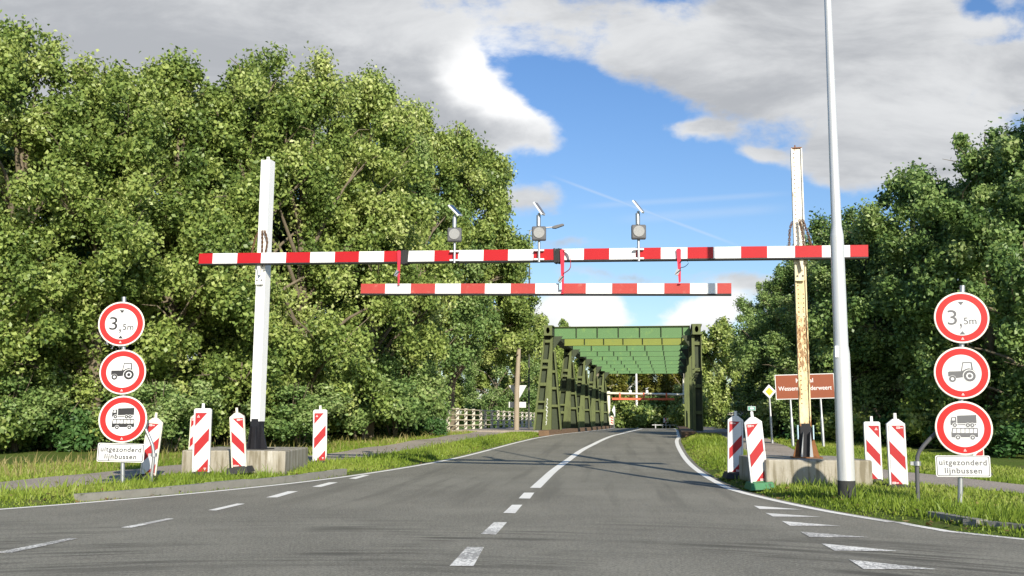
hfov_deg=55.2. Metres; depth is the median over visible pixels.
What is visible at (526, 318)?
overhanging tree
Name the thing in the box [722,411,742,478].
guide beacon
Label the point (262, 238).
chain
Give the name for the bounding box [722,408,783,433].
bush
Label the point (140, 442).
bush
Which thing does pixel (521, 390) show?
yield sign
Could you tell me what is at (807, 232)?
chain
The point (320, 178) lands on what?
oak tree
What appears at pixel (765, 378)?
feathery tree
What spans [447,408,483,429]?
railing
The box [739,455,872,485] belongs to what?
concrete block
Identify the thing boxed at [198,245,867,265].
beam
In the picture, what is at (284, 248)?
oak tree
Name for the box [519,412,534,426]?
railing
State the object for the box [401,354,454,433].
bush
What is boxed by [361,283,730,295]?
beam
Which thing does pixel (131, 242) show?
oak tree
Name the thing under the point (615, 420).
bush
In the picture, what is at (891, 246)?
broadleaf tree
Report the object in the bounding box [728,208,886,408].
broadleaf tree
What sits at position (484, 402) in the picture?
bush
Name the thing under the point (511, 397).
bush
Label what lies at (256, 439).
gauge post
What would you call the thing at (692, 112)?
sky
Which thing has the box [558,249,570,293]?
ratchet strap
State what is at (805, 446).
gauge post
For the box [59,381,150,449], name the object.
bush
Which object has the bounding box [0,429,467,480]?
dry grass
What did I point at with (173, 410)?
bush
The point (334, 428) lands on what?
bush
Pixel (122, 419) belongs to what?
prohibition sign post
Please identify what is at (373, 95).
oak tree
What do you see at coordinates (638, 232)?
solar warning lamp
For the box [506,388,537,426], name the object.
bush
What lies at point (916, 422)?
bush
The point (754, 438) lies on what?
guide beacon
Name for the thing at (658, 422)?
bush
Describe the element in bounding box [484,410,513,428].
railing
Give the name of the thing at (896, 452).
guide beacon
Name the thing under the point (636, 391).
lamp pole
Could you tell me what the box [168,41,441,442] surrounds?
oak tree
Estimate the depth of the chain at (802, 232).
18.45 m
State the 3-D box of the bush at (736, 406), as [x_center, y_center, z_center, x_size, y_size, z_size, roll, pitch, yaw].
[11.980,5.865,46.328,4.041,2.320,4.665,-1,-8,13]
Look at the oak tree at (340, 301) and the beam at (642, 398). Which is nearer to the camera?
the oak tree at (340, 301)
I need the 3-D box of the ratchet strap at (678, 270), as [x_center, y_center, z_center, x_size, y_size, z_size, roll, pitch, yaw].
[3.252,-0.406,18.779,0.267,0.689,0.301,-1,-8,12]
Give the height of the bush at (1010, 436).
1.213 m
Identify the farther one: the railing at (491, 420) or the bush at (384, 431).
the railing at (491, 420)
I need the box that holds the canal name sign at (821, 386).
[775,373,834,446]
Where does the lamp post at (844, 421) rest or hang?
on the ground at (1003, 461)
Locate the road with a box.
[0,428,1023,575]
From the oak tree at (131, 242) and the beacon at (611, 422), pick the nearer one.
the oak tree at (131, 242)
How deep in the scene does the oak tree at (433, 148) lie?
49.86 m
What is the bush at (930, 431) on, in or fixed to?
on the ground at (1003, 461)
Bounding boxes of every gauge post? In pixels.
[246,157,274,449]
[607,391,609,422]
[790,145,822,458]
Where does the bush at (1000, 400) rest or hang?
on the ground at (1003, 461)
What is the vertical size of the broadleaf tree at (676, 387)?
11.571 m
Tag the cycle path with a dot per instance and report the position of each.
(774, 448)
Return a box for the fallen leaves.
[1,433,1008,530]
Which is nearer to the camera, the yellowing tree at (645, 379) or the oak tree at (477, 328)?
the oak tree at (477, 328)
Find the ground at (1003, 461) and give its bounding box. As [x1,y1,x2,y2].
[0,420,1023,537]
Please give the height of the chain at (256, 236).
0.566 m
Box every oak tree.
[0,9,171,450]
[0,49,233,449]
[0,93,133,354]
[0,96,64,399]
[0,102,56,341]
[12,43,290,447]
[44,121,191,358]
[108,41,364,444]
[129,102,286,397]
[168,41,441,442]
[181,124,362,390]
[273,114,441,352]
[283,59,467,438]
[350,122,504,407]
[394,94,483,430]
[430,317,468,410]
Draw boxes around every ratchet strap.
[394,251,400,284]
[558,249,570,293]
[675,248,688,283]
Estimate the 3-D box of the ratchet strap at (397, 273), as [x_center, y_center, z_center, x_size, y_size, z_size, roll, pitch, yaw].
[-2.310,-0.401,20.036,0.125,0.708,0.277,-1,-8,12]
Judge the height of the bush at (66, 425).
1.954 m
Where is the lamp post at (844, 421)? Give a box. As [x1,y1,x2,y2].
[824,0,855,500]
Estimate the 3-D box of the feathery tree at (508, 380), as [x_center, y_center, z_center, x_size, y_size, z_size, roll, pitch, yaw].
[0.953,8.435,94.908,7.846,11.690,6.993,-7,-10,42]
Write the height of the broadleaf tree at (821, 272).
7.802 m
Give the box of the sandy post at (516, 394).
[514,348,520,429]
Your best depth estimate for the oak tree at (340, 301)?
41.30 m
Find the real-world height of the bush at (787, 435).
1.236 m
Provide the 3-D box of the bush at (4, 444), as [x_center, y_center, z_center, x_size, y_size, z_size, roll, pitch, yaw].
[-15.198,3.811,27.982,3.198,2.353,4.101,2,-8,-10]
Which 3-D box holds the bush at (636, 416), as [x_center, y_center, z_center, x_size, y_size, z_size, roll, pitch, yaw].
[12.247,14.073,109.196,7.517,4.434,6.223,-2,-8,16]
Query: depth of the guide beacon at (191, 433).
25.15 m
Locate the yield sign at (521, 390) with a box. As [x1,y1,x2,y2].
[509,385,526,407]
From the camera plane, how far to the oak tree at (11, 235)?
28.07 m
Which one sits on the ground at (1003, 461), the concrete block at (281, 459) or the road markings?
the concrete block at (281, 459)
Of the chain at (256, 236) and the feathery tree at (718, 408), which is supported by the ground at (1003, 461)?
the feathery tree at (718, 408)
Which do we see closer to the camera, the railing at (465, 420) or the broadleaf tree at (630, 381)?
the railing at (465, 420)
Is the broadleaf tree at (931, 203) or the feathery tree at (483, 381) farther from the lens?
the feathery tree at (483, 381)
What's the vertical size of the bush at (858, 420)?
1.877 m
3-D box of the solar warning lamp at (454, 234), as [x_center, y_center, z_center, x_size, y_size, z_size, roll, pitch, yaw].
[-1.153,-1.105,19.758,0.280,1.209,0.259,0,-8,4]
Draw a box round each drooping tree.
[631,374,682,425]
[653,374,703,427]
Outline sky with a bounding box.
[0,0,1023,413]
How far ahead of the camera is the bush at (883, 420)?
33.51 m
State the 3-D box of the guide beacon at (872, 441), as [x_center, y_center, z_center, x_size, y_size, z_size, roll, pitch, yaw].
[6.737,3.044,18.319,0.440,1.284,0.720,-1,-8,8]
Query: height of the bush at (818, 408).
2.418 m
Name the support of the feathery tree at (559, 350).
on the ground at (1003, 461)
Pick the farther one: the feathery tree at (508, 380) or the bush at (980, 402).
the feathery tree at (508, 380)
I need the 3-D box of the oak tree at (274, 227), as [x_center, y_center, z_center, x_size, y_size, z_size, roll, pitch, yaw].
[-11.748,-1.329,40.617,9.915,15.441,9.200,-6,-10,40]
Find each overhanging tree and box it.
[410,216,546,429]
[412,120,531,360]
[727,260,830,433]
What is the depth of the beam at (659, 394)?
103.09 m
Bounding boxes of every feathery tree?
[443,336,506,426]
[486,332,540,426]
[498,312,563,389]
[558,318,606,388]
[680,316,760,426]
[705,335,758,428]
[757,329,791,389]
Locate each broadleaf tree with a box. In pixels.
[461,307,540,426]
[626,376,657,391]
[666,334,729,426]
[724,280,773,401]
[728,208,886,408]
[729,260,924,428]
[765,202,914,430]
[808,157,1022,418]
[865,121,1023,419]
[890,109,1023,424]
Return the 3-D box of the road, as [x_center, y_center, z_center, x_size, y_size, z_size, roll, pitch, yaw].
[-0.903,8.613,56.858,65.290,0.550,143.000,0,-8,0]
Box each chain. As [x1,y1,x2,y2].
[251,232,257,252]
[261,230,263,252]
[264,230,267,252]
[788,221,792,245]
[798,219,804,245]
[801,219,812,245]
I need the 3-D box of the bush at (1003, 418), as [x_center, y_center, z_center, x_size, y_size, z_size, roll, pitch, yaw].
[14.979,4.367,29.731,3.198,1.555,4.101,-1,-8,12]
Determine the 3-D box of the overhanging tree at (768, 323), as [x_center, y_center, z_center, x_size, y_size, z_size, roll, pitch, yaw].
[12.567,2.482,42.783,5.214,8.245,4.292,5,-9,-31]
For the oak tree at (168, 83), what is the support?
on the ground at (1003, 461)
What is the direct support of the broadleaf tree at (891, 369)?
on the ground at (1003, 461)
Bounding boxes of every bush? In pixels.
[0,371,73,451]
[0,392,38,453]
[20,395,112,451]
[52,353,108,445]
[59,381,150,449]
[92,379,225,451]
[109,440,162,447]
[211,412,250,443]
[228,380,351,446]
[265,413,338,440]
[315,347,427,439]
[353,344,453,436]
[374,425,408,435]
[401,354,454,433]
[407,415,449,435]
[462,391,512,428]
[486,387,535,427]
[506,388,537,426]
[610,395,657,427]
[610,402,620,427]
[628,395,673,427]
[647,401,676,427]
[663,396,708,427]
[722,387,773,421]
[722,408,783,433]
[743,396,822,435]
[775,413,856,440]
[783,399,834,423]
[811,398,890,441]
[854,405,922,445]
[881,391,946,448]
[922,404,997,451]
[966,375,1018,406]
[982,375,1023,417]
[984,406,1023,452]
[984,418,1023,458]
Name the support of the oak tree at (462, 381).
on the ground at (1003, 461)
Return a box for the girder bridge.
[448,324,726,437]
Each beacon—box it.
[133,412,162,479]
[188,415,193,449]
[190,403,211,474]
[226,408,254,473]
[311,406,326,462]
[610,416,613,427]
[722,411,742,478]
[744,412,773,490]
[863,416,887,481]
[882,413,913,488]
[972,449,992,475]
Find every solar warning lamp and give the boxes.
[447,205,461,262]
[532,202,545,261]
[631,200,645,260]
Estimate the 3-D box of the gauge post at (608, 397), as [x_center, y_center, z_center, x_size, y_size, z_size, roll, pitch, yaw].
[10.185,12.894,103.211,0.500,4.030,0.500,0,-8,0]
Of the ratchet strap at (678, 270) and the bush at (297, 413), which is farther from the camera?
the bush at (297, 413)
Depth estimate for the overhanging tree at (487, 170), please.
50.20 m
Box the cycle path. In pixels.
[0,432,1023,492]
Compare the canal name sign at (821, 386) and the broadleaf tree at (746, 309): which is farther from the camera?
the broadleaf tree at (746, 309)
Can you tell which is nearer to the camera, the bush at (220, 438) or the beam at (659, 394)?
the bush at (220, 438)
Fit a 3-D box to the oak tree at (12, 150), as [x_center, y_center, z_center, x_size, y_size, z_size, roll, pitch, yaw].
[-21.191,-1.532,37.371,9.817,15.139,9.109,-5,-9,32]
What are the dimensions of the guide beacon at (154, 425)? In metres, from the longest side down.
1.272 x 0.720 x 0.440 m
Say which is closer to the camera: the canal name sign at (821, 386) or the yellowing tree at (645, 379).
the canal name sign at (821, 386)
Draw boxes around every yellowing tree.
[574,358,629,425]
[604,374,663,404]
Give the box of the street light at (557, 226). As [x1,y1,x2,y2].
[528,224,563,428]
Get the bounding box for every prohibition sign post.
[97,297,156,482]
[910,285,992,502]
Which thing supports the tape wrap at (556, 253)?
attached to the beam at (764, 253)
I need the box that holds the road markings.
[0,428,1023,568]
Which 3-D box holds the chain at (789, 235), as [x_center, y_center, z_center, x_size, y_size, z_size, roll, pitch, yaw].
[5.269,-0.999,18.560,0.184,0.566,0.065,8,-11,-44]
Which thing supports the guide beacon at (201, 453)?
on the ground at (1003, 461)
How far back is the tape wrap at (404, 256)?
19.98 m
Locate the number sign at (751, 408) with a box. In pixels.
[748,406,755,411]
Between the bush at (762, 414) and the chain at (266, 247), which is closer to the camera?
the chain at (266, 247)
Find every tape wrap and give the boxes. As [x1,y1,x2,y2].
[401,250,409,265]
[553,248,560,263]
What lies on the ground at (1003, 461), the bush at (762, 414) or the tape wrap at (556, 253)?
the bush at (762, 414)
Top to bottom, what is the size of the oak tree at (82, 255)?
14.648 m
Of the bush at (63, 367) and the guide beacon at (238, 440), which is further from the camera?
the bush at (63, 367)
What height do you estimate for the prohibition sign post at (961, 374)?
3.279 m
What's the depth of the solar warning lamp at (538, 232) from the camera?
19.29 m
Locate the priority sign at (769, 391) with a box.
[763,385,774,442]
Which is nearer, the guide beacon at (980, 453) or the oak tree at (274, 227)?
the guide beacon at (980, 453)
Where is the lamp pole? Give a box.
[635,374,637,427]
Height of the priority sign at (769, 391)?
2.281 m
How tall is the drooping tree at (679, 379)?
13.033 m
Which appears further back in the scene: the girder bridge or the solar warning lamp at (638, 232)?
the girder bridge
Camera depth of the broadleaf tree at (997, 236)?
30.65 m
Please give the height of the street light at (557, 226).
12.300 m
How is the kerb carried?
on the ground at (1003, 461)
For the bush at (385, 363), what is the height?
3.669 m
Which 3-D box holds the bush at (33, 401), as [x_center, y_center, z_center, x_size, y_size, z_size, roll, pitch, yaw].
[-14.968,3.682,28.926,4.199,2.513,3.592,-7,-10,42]
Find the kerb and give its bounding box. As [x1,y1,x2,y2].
[74,469,1023,528]
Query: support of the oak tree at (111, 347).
on the ground at (1003, 461)
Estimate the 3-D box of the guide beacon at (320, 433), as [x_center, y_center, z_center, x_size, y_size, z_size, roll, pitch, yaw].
[-4.743,3.646,24.230,0.440,1.468,0.720,0,-8,-6]
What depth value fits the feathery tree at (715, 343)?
91.47 m
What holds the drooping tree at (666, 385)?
on the ground at (1003, 461)
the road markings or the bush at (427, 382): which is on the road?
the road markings
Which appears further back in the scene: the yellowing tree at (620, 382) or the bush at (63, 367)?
the yellowing tree at (620, 382)
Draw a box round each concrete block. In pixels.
[181,447,307,474]
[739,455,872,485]
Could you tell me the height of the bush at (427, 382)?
3.852 m
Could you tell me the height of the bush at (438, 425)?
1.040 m
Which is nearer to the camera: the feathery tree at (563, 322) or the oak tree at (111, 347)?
the oak tree at (111, 347)
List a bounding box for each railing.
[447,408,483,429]
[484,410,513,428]
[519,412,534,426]
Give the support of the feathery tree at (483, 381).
on the ground at (1003, 461)
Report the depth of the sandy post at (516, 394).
49.75 m
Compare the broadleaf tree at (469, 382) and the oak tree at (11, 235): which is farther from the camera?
the broadleaf tree at (469, 382)
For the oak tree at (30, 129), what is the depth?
30.09 m
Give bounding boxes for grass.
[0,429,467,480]
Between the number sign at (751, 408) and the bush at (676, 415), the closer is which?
the number sign at (751, 408)
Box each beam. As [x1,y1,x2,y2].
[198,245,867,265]
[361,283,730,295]
[607,392,683,395]
[612,398,674,399]
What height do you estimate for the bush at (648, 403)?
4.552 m
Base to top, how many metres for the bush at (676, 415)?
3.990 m
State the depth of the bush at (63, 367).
31.68 m

